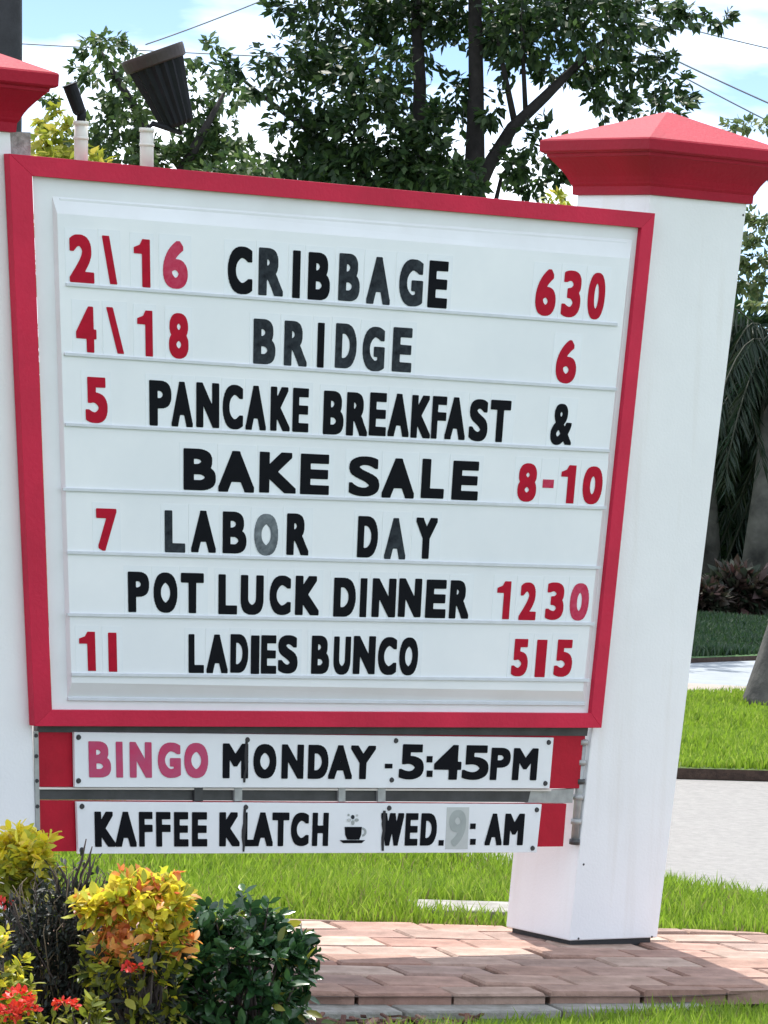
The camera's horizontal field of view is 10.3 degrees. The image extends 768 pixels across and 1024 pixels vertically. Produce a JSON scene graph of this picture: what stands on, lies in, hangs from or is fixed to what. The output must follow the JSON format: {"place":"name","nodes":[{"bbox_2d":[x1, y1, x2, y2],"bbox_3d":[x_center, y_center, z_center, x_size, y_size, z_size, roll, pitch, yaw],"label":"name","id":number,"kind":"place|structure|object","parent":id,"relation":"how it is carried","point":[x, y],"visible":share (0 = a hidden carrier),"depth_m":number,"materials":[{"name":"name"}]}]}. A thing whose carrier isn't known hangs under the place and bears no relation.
{"place":"outdoors","nodes":[
{"label":"outdoors","id":0,"kind":"place"},
{"bbox_2d":[22,0,767,333],"label":"sky","id":1,"kind":"structure","parent":0,"point":[743,66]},
{"bbox_2d":[32,726,767,891],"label":"driveway","id":2,"kind":"structure","parent":0,"point":[718,828],"depth_m":17.91,"materials":[{"name":"grey concrete"}]},
{"bbox_2d":[49,640,754,685],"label":"street","id":3,"kind":"structure","parent":0,"point":[735,673],"depth_m":28.89,"materials":[{"name":"concrete"}]},
{"bbox_2d":[47,586,757,662],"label":"back lawn","id":4,"kind":"structure","parent":0,"point":[722,658],"depth_m":30.25,"materials":[{"name":"plant"}]},
{"bbox_2d":[0,0,21,131],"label":"utility pole","id":5,"kind":"object","parent":4,"relation":"on","point":[10,28],"depth_m":31.28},
{"bbox_2d":[194,0,740,202],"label":"shade tree","id":6,"kind":"object","parent":4,"relation":"on","point":[411,162],"visible":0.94,"depth_m":31.79,"materials":[{"name":"green plant"}]},
{"bbox_2d":[701,553,767,615],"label":"hedge bush","id":7,"kind":"object","parent":4,"relation":"on","point":[738,574],"visible":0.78,"depth_m":36.08,"materials":[{"name":"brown plant"}]},
{"bbox_2d":[713,308,767,568],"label":"palm tree","id":8,"kind":"object","parent":4,"relation":"on","point":[747,364],"visible":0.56,"depth_m":37.77,"materials":[{"name":"green plant"}]},
{"bbox_2d":[40,396,767,1023],"bbox_3d":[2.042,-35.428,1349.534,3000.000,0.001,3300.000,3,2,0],"label":"ground","id":9,"kind":"structure","parent":0,"point":[424,868],"depth_m":12.16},
{"bbox_2d":[38,26,284,178],"bbox_3d":[-1.314,-0.846,23.955,1.402,3.723,1.240,3,2,0],"label":"street tree","id":10,"kind":"object","parent":9,"relation":"on","point":[193,148],"visible":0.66,"depth_m":23.86,"materials":[{"name":"green plant"}]},
{"bbox_2d":[46,908,767,1006],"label":"brick walk","id":11,"kind":"structure","parent":9,"relation":"on","point":[394,959],"depth_m":12.90,"materials":[{"name":"brick"}]},
{"bbox_2d":[0,54,58,926],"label":"sign pillar","id":12,"kind":"structure","parent":11,"relation":"on","point":[25,87],"depth_m":12.18,"materials":[{"name":"white paint"}]},
{"bbox_2d":[33,731,39,830],"bbox_3d":[-0.998,0.802,12.273,0.044,0.343,0.010,2,2,-36],"label":"side bracket","id":13,"kind":"object","parent":12,"relation":"attached to","point":[36,774],"visible":0.81,"depth_m":12.27,"materials":[{"name":"grey metal"}]},
{"bbox_2d":[40,800,565,850],"bbox_3d":[-0.217,0.941,12.867,1.937,0.164,0.020,2,2,-36],"label":"backing board","id":14,"kind":"object","parent":13,"relation":"attached to","point":[57,815],"visible":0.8,"depth_m":12.46,"materials":[{"name":"red paint"}]},
{"bbox_2d":[75,801,541,853],"bbox_3d":[-0.204,0.952,12.852,1.712,0.176,0.016,2,2,-36],"label":"kaffee strip","id":15,"kind":"object","parent":14,"relation":"attached to","point":[104,827],"visible":1,"depth_m":12.82,"materials":[{"name":"white plastic"}]},
{"bbox_2d":[38,732,584,787],"bbox_3d":[-0.191,0.751,12.872,2.018,0.181,0.020,2,2,-36],"label":"backing board","id":16,"kind":"object","parent":13,"relation":"attached to","point":[55,759],"visible":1,"depth_m":12.35,"materials":[{"name":"red paint"}]},
{"bbox_2d":[72,732,553,787],"bbox_3d":[-0.188,0.751,12.849,1.766,0.177,0.016,2,2,-36],"label":"bingo strip","id":17,"kind":"object","parent":16,"relation":"attached to","point":[128,759],"visible":1,"depth_m":12.81,"materials":[{"name":"white plastic"}]},
{"bbox_2d":[506,112,767,944],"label":"sign pillar","id":18,"kind":"structure","parent":11,"relation":"on","point":[694,186],"depth_m":13.59,"materials":[{"name":"white paint"}]},
{"bbox_2d":[4,154,654,727],"bbox_3d":[-0.157,-0.166,12.792,2.368,1.628,0.036,2,2,-36],"label":"sign board","id":19,"kind":"object","parent":18,"relation":"attached to","point":[486,334],"visible":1,"depth_m":12.73,"materials":[{"name":"white plastic"}]},
{"bbox_2d":[64,227,97,284],"bbox_3d":[-0.866,-0.731,12.223,0.125,0.161,0.002,2,2,-36],"label":"letter card","id":20,"kind":"object","parent":19,"relation":"attached to","point":[81,260],"visible":1,"depth_m":12.22,"materials":[{"name":"red"}]},
{"bbox_2d":[71,299,100,354],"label":"letter card","id":21,"kind":"object","parent":19,"relation":"attached to","point":[86,337],"visible":1,"depth_m":12.24,"materials":[{"name":"red"}]},
{"bbox_2d":[75,625,99,672],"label":"letter card","id":22,"kind":"object","parent":19,"relation":"on","point":[87,649],"visible":1,"depth_m":12.31,"materials":[{"name":"red"}]},
{"bbox_2d":[81,370,111,424],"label":"letter card","id":23,"kind":"object","parent":19,"relation":"on","point":[96,397],"visible":1,"depth_m":12.28,"materials":[{"name":"red"}]},
{"bbox_2d":[92,502,120,551],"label":"letter card","id":24,"kind":"object","parent":19,"relation":"on","point":[106,522],"visible":1,"depth_m":12.32,"materials":[{"name":"red"}]},
{"bbox_2d":[98,229,120,286],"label":"letter card","id":25,"kind":"object","parent":19,"relation":"attached to","point":[109,253],"visible":1,"depth_m":12.28,"materials":[{"name":"red"}]},
{"bbox_2d":[102,301,127,355],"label":"letter card","id":26,"kind":"object","parent":19,"relation":"attached to","point":[115,329],"visible":1,"depth_m":12.30,"materials":[{"name":"red"}]},
{"bbox_2d":[124,565,150,613],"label":"letter card","id":27,"kind":"object","parent":19,"relation":"on","point":[137,589],"visible":1,"depth_m":12.40,"materials":[{"name":"black"}]},
{"bbox_2d":[130,232,153,288],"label":"letter card","id":28,"kind":"object","parent":19,"relation":"attached to","point":[141,260],"visible":1,"depth_m":12.34,"materials":[{"name":"red"}]},
{"bbox_2d":[133,304,156,357],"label":"letter card","id":29,"kind":"object","parent":19,"relation":"on","point":[145,330],"visible":1,"depth_m":12.36,"materials":[{"name":"red"}]},
{"bbox_2d":[139,127,154,166],"bbox_3d":[-0.691,-1.045,12.408,0.050,0.146,0.048,3,2,0],"label":"conduit post","id":30,"kind":"object","parent":19,"relation":"attached to","point":[146,144],"visible":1,"depth_m":12.39,"materials":[{"name":"white plastic"}]},
{"bbox_2d":[121,41,192,134],"bbox_3d":[-0.663,-1.243,12.469,0.217,0.274,0.191,3,2,0],"label":"spotlight","id":31,"kind":"object","parent":30,"relation":"attached to","point":[159,77],"visible":1,"depth_m":12.42,"materials":[{"name":"brown metal"}]},
{"bbox_2d":[145,374,170,427],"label":"letter card","id":32,"kind":"object","parent":19,"relation":"on","point":[158,400],"visible":1,"depth_m":12.40,"materials":[{"name":"black"}]},
{"bbox_2d":[152,566,178,614],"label":"letter card","id":33,"kind":"object","parent":19,"relation":"on","point":[165,590],"visible":1,"depth_m":12.45,"materials":[{"name":"black"}]},
{"bbox_2d":[161,504,187,553],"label":"letter card","id":34,"kind":"object","parent":19,"relation":"attached to","point":[174,528],"visible":1,"depth_m":12.46,"materials":[{"name":"black"}]},
{"bbox_2d":[159,234,191,291],"bbox_3d":[-0.607,-0.724,12.411,0.125,0.165,0.002,2,2,-36],"label":"letter card","id":35,"kind":"object","parent":19,"relation":"attached to","point":[175,263],"visible":1,"depth_m":12.41,"materials":[{"name":"red"}]},
{"bbox_2d":[165,306,192,360],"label":"letter card","id":36,"kind":"object","parent":19,"relation":"on","point":[178,333],"visible":1,"depth_m":12.43,"materials":[{"name":"red"}]},
{"bbox_2d":[172,375,193,428],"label":"letter card","id":37,"kind":"object","parent":19,"relation":"attached to","point":[182,401],"visible":1,"depth_m":12.45,"materials":[{"name":"black"}]},
{"bbox_2d":[180,567,207,614],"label":"letter card","id":38,"kind":"object","parent":19,"relation":"attached to","point":[193,590],"visible":1,"depth_m":12.51,"materials":[{"name":"black"}]},
{"bbox_2d":[179,442,216,492],"bbox_3d":[-0.544,-0.129,12.498,0.140,0.148,0.002,2,2,-36],"label":"letter card","id":39,"kind":"object","parent":19,"relation":"on","point":[198,467],"visible":1,"depth_m":12.50,"materials":[{"name":"black"}]},
{"bbox_2d":[189,504,218,554],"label":"letter card","id":40,"kind":"object","parent":19,"relation":"attached to","point":[203,529],"visible":1,"depth_m":12.52,"materials":[{"name":"black"}]},
{"bbox_2d":[195,376,220,429],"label":"letter card","id":41,"kind":"object","parent":19,"relation":"attached to","point":[207,401],"visible":1,"depth_m":12.50,"materials":[{"name":"black"}]},
{"bbox_2d":[221,378,243,430],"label":"letter card","id":42,"kind":"object","parent":19,"relation":"attached to","point":[232,404],"visible":1,"depth_m":12.56,"materials":[{"name":"black"}]},
{"bbox_2d":[220,505,249,555],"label":"letter card","id":43,"kind":"object","parent":19,"relation":"attached to","point":[235,530],"visible":1,"depth_m":12.59,"materials":[{"name":"black"}]},
{"bbox_2d":[217,444,256,493],"bbox_3d":[-0.433,-0.124,12.578,0.146,0.147,0.002,2,2,-36],"label":"letter card","id":44,"kind":"object","parent":19,"relation":"attached to","point":[236,474],"visible":1,"depth_m":12.58,"materials":[{"name":"black"}]},
{"bbox_2d":[224,239,254,295],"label":"letter card","id":45,"kind":"object","parent":19,"relation":"on","point":[239,267],"visible":1,"depth_m":12.54,"materials":[{"name":"black"}]},
{"bbox_2d":[239,569,265,615],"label":"letter card","id":46,"kind":"object","parent":19,"relation":"on","point":[252,592],"visible":1,"depth_m":12.63,"materials":[{"name":"black"}]},
{"bbox_2d":[245,379,267,432],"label":"letter card","id":47,"kind":"object","parent":19,"relation":"attached to","point":[256,405],"visible":1,"depth_m":12.61,"materials":[{"name":"black"}]},
{"bbox_2d":[249,312,279,365],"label":"letter card","id":48,"kind":"object","parent":19,"relation":"attached to","point":[264,339],"visible":1,"depth_m":12.61,"materials":[{"name":"black"}]},
{"bbox_2d":[250,507,281,556],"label":"letter card","id":49,"kind":"object","parent":19,"relation":"on","point":[266,531],"visible":1,"depth_m":12.65,"materials":[{"name":"white plastic"}]},
{"bbox_2d":[255,241,287,298],"bbox_3d":[-0.332,-0.714,12.611,0.119,0.167,0.002,2,2,-36],"label":"letter card","id":50,"kind":"object","parent":19,"relation":"attached to","point":[271,269],"visible":1,"depth_m":12.61,"materials":[{"name":"black"}]},
{"bbox_2d":[257,445,297,495],"bbox_3d":[-0.316,-0.121,12.664,0.152,0.148,0.002,2,2,-36],"label":"letter card","id":51,"kind":"object","parent":19,"relation":"attached to","point":[277,470],"visible":1,"depth_m":12.66,"materials":[{"name":"black"}]},
{"bbox_2d":[268,380,290,433],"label":"letter card","id":52,"kind":"object","parent":19,"relation":"attached to","point":[279,420],"visible":1,"depth_m":12.65,"materials":[{"name":"black"}]},
{"bbox_2d":[267,569,292,616],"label":"letter card","id":53,"kind":"object","parent":19,"relation":"on","point":[279,591],"visible":1,"depth_m":12.69,"materials":[{"name":"black"}]},
{"bbox_2d":[280,314,311,367],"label":"letter card","id":54,"kind":"object","parent":19,"relation":"on","point":[295,341],"visible":1,"depth_m":12.68,"materials":[{"name":"black"}]},
{"bbox_2d":[282,507,312,557],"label":"letter card","id":55,"kind":"object","parent":19,"relation":"on","point":[297,532],"visible":1,"depth_m":12.72,"materials":[{"name":"black"}]},
{"bbox_2d":[293,570,323,616],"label":"letter card","id":56,"kind":"object","parent":19,"relation":"on","point":[308,595],"visible":1,"depth_m":12.75,"materials":[{"name":"black"}]},
{"bbox_2d":[298,447,333,496],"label":"letter card","id":57,"kind":"object","parent":19,"relation":"on","point":[315,477],"visible":1,"depth_m":12.74,"materials":[{"name":"black"}]},
{"bbox_2d":[304,246,334,301],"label":"letter card","id":58,"kind":"object","parent":19,"relation":"on","point":[319,276],"visible":1,"depth_m":12.71,"materials":[{"name":"black"}]},
{"bbox_2d":[319,384,344,435],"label":"letter card","id":59,"kind":"object","parent":19,"relation":"attached to","point":[332,410],"visible":1,"depth_m":12.77,"materials":[{"name":"black"}]},
{"bbox_2d":[329,571,357,617],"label":"letter card","id":60,"kind":"object","parent":19,"relation":"attached to","point":[343,594],"visible":1,"depth_m":12.83,"materials":[{"name":"black"}]},
{"bbox_2d":[331,317,359,370],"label":"letter card","id":61,"kind":"object","parent":19,"relation":"on","point":[345,344],"visible":1,"depth_m":12.78,"materials":[{"name":"black"}]},
{"bbox_2d":[334,247,363,303],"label":"letter card","id":62,"kind":"object","parent":19,"relation":"attached to","point":[348,287],"visible":1,"depth_m":12.78,"materials":[{"name":"black"}]},
{"bbox_2d":[345,386,368,436],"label":"letter card","id":63,"kind":"object","parent":19,"relation":"attached to","point":[356,413],"visible":1,"depth_m":12.82,"materials":[{"name":"black"}]},
{"bbox_2d":[344,449,380,497],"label":"letter card","id":64,"kind":"object","parent":19,"relation":"on","point":[362,472],"visible":1,"depth_m":12.85,"materials":[{"name":"black"}]},
{"bbox_2d":[353,510,381,559],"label":"letter card","id":65,"kind":"object","parent":19,"relation":"on","point":[367,536],"visible":1,"depth_m":12.87,"materials":[{"name":"black"}]},
{"bbox_2d":[359,320,388,372],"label":"letter card","id":66,"kind":"object","parent":19,"relation":"on","point":[374,337],"visible":1,"depth_m":12.84,"materials":[{"name":"black"}]},
{"bbox_2d":[363,250,395,306],"bbox_3d":[-0.014,-0.702,12.842,0.116,0.167,0.002,2,2,-36],"label":"letter card","id":67,"kind":"object","parent":19,"relation":"attached to","point":[379,275],"visible":1,"depth_m":12.84,"materials":[{"name":"black"}]},
{"bbox_2d":[369,572,397,618],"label":"letter card","id":68,"kind":"object","parent":19,"relation":"on","point":[383,593],"visible":1,"depth_m":12.92,"materials":[{"name":"black"}]},
{"bbox_2d":[381,512,410,559],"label":"letter card","id":69,"kind":"object","parent":19,"relation":"on","point":[395,543],"visible":1,"depth_m":12.93,"materials":[{"name":"black"}]},
{"bbox_2d":[380,452,418,499],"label":"letter card","id":70,"kind":"object","parent":19,"relation":"attached to","point":[399,476],"visible":1,"depth_m":12.93,"materials":[{"name":"black"}]},
{"bbox_2d":[388,321,416,374],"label":"letter card","id":71,"kind":"object","parent":19,"relation":"attached to","point":[402,347],"visible":1,"depth_m":12.91,"materials":[{"name":"black"}]},
{"bbox_2d":[396,572,423,618],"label":"letter card","id":72,"kind":"object","parent":19,"relation":"attached to","point":[410,595],"visible":1,"depth_m":12.98,"materials":[{"name":"black"}]},
{"bbox_2d":[394,252,426,308],"bbox_3d":[0.080,-0.699,12.910,0.112,0.169,0.002,2,2,-36],"label":"letter card","id":73,"kind":"object","parent":19,"relation":"attached to","point":[410,280],"visible":1,"depth_m":12.91,"materials":[{"name":"black"}]},
{"bbox_2d":[410,511,441,560],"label":"letter card","id":74,"kind":"object","parent":19,"relation":"on","point":[426,536],"visible":1,"depth_m":13.00,"materials":[{"name":"black"}]},
{"bbox_2d":[417,452,448,500],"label":"letter card","id":75,"kind":"object","parent":19,"relation":"attached to","point":[433,477],"visible":1,"depth_m":13.00,"materials":[{"name":"black"}]},
{"bbox_2d":[425,254,452,310],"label":"letter card","id":76,"kind":"object","parent":19,"relation":"on","point":[439,282],"visible":1,"depth_m":12.97,"materials":[{"name":"black"}]},
{"bbox_2d":[447,454,483,501],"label":"letter card","id":77,"kind":"object","parent":19,"relation":"on","point":[465,477],"visible":1,"depth_m":13.07,"materials":[{"name":"black"}]},
{"bbox_2d":[488,394,515,443],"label":"letter card","id":78,"kind":"object","parent":19,"relation":"on","point":[501,418],"visible":1,"depth_m":13.14,"materials":[{"name":"black"}]},
{"bbox_2d":[512,457,540,503],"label":"letter card","id":79,"kind":"object","parent":19,"relation":"on","point":[526,481],"visible":1,"depth_m":13.21,"materials":[{"name":"red"}]},
{"bbox_2d":[530,262,560,317],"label":"letter card","id":80,"kind":"object","parent":19,"relation":"on","point":[545,290],"visible":1,"depth_m":13.21,"materials":[{"name":"red"}]},
{"bbox_2d":[545,397,577,446],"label":"letter card","id":81,"kind":"object","parent":19,"relation":"on","point":[561,422],"visible":1,"depth_m":13.28,"materials":[{"name":"black"}]},
{"bbox_2d":[549,633,577,677],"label":"letter card","id":82,"kind":"object","parent":19,"relation":"on","point":[563,656],"visible":1,"depth_m":13.34,"materials":[{"name":"red"}]},
{"bbox_2d":[550,333,582,384],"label":"letter card","id":83,"kind":"object","parent":19,"relation":"attached to","point":[567,350],"visible":1,"depth_m":13.28,"materials":[{"name":"red"}]},
{"bbox_2d":[557,264,585,319],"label":"letter card","id":84,"kind":"object","parent":19,"relation":"attached to","point":[571,295],"visible":1,"depth_m":13.28,"materials":[{"name":"red"}]},
{"bbox_2d":[565,577,594,621],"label":"letter card","id":85,"kind":"object","parent":19,"relation":"attached to","point":[580,598],"visible":1,"depth_m":13.36,"materials":[{"name":"red"}]},
{"bbox_2d":[577,460,607,505],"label":"letter card","id":86,"kind":"object","parent":19,"relation":"on","point":[592,483],"visible":1,"depth_m":13.37,"materials":[{"name":"red"}]},
{"bbox_2d":[583,266,610,321],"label":"letter card","id":87,"kind":"object","parent":19,"relation":"on","point":[596,293],"visible":1,"depth_m":13.34,"materials":[{"name":"red"}]},
{"bbox_2d":[569,739,587,844],"bbox_3d":[0.614,0.883,13.464,0.042,0.336,0.035,3,2,-27],"label":"hinge post","id":88,"kind":"object","parent":18,"relation":"attached to","point":[576,820],"visible":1,"depth_m":13.45,"materials":[{"name":"grey metal"}]},
{"bbox_2d":[38,787,573,802],"bbox_3d":[-0.202,0.854,12.865,1.980,0.065,0.026,2,2,-36],"label":"support rail","id":89,"kind":"object","parent":88,"relation":"attached to","point":[534,795],"visible":1,"depth_m":12.86,"materials":[{"name":"grey metal"}]},
{"bbox_2d":[33,726,587,735],"bbox_3d":[-0.183,0.654,12.868,2.030,0.042,0.022,2,2,-36],"label":"head channel","id":90,"kind":"object","parent":88,"relation":"on","point":[417,731],"visible":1,"depth_m":12.88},
{"bbox_2d":[50,668,767,780],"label":"curb","id":91,"kind":"structure","parent":9,"relation":"on","point":[711,773],"depth_m":20.44,"materials":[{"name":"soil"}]},
{"bbox_2d":[27,95,115,563],"bbox_3d":[-1.660,-0.663,23.575,1.087,3.276,1.097,4,2,35],"label":"tall bush","id":92,"kind":"object","parent":91,"relation":"on","point":[44,131],"visible":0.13,"depth_m":23.35,"materials":[{"name":"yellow plant"}]},
{"bbox_2d":[718,113,767,705],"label":"verge tree","id":93,"kind":"object","parent":91,"relation":"on","point":[756,689],"visible":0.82,"depth_m":24.86,"materials":[{"name":"green plant"}]},
{"bbox_2d":[221,1001,715,1018],"bbox_3d":[-0.207,1.424,12.055,2.472,0.069,0.190,3,2,-23],"label":"kerb edging","id":94,"kind":"object","parent":9,"relation":"on","point":[334,1011],"visible":0.37,"depth_m":12.17,"materials":[{"name":"concrete"}]},
{"bbox_2d":[701,374,767,577],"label":"palm tree","id":95,"kind":"object","parent":9,"relation":"on","point":[712,551],"visible":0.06,"depth_m":38.60,"materials":[{"name":"green plant"}]},
{"bbox_2d":[716,419,756,563],"bbox_3d":[4.247,-0.021,39.397,2.994,2.859,3.226,3,2,0],"label":"palm tree","id":96,"kind":"object","parent":9,"relation":"on","point":[747,486],"visible":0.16,"depth_m":39.01,"materials":[{"name":"green plant"}]},
{"bbox_2d":[716,274,767,584],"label":"tree","id":97,"kind":"object","parent":9,"relation":"on","point":[762,319],"visible":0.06,"depth_m":40.86,"materials":[{"name":"green plant"}]},
{"label":"planting bed","id":98,"kind":"structure","parent":9,"relation":"on","visible":0},
{"bbox_2d":[0,923,43,1023],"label":"flowering bush","id":99,"kind":"object","parent":98,"relation":"on","point":[16,1000],"visible":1,"depth_m":10.30,"materials":[{"name":"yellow plant"}]},
{"bbox_2d":[0,818,68,1013],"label":"croton bush","id":100,"kind":"object","parent":98,"relation":"on","point":[23,849],"visible":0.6,"depth_m":11.25,"materials":[{"name":"yellow plant"}]},
{"bbox_2d":[26,989,111,1023],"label":"flowering bush","id":101,"kind":"object","parent":98,"relation":"on","point":[92,1006],"visible":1,"depth_m":10.38,"materials":[{"name":"red plant"}]},
{"bbox_2d":[0,839,241,1023],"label":"withered bush","id":102,"kind":"object","parent":98,"relation":"on","point":[61,956],"visible":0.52,"depth_m":10.78,"materials":[{"name":"grey plant"}]},
{"bbox_2d":[61,863,202,1023],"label":"croton bush","id":103,"kind":"object","parent":98,"relation":"on","point":[163,899],"visible":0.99,"depth_m":10.58,"materials":[{"name":"yellow plant"}]},
{"bbox_2d":[165,883,329,1023],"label":"green shrub","id":104,"kind":"object","parent":98,"relation":"on","point":[257,940],"visible":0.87,"depth_m":10.92,"materials":[{"name":"green plant"}]},
{"bbox_2d":[41,851,767,934],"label":"lawn grass","id":105,"kind":"structure","parent":0,"point":[252,866],"depth_m":14.65,"materials":[{"name":"green plant"}]},
{"bbox_2d":[356,993,767,1023],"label":"foreground grass","id":106,"kind":"structure","parent":0,"point":[669,1016],"depth_m":12.04,"materials":[{"name":"green plant"}]},
{"bbox_2d":[678,686,767,769],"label":"verge grass","id":107,"kind":"structure","parent":0,"point":[729,727],"depth_m":22.30,"materials":[{"name":"green plant"}]},
{"bbox_2d":[691,609,767,656],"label":"back lawn grass","id":108,"kind":"structure","parent":0,"point":[721,634],"depth_m":32.66,"materials":[{"name":"green plant"}]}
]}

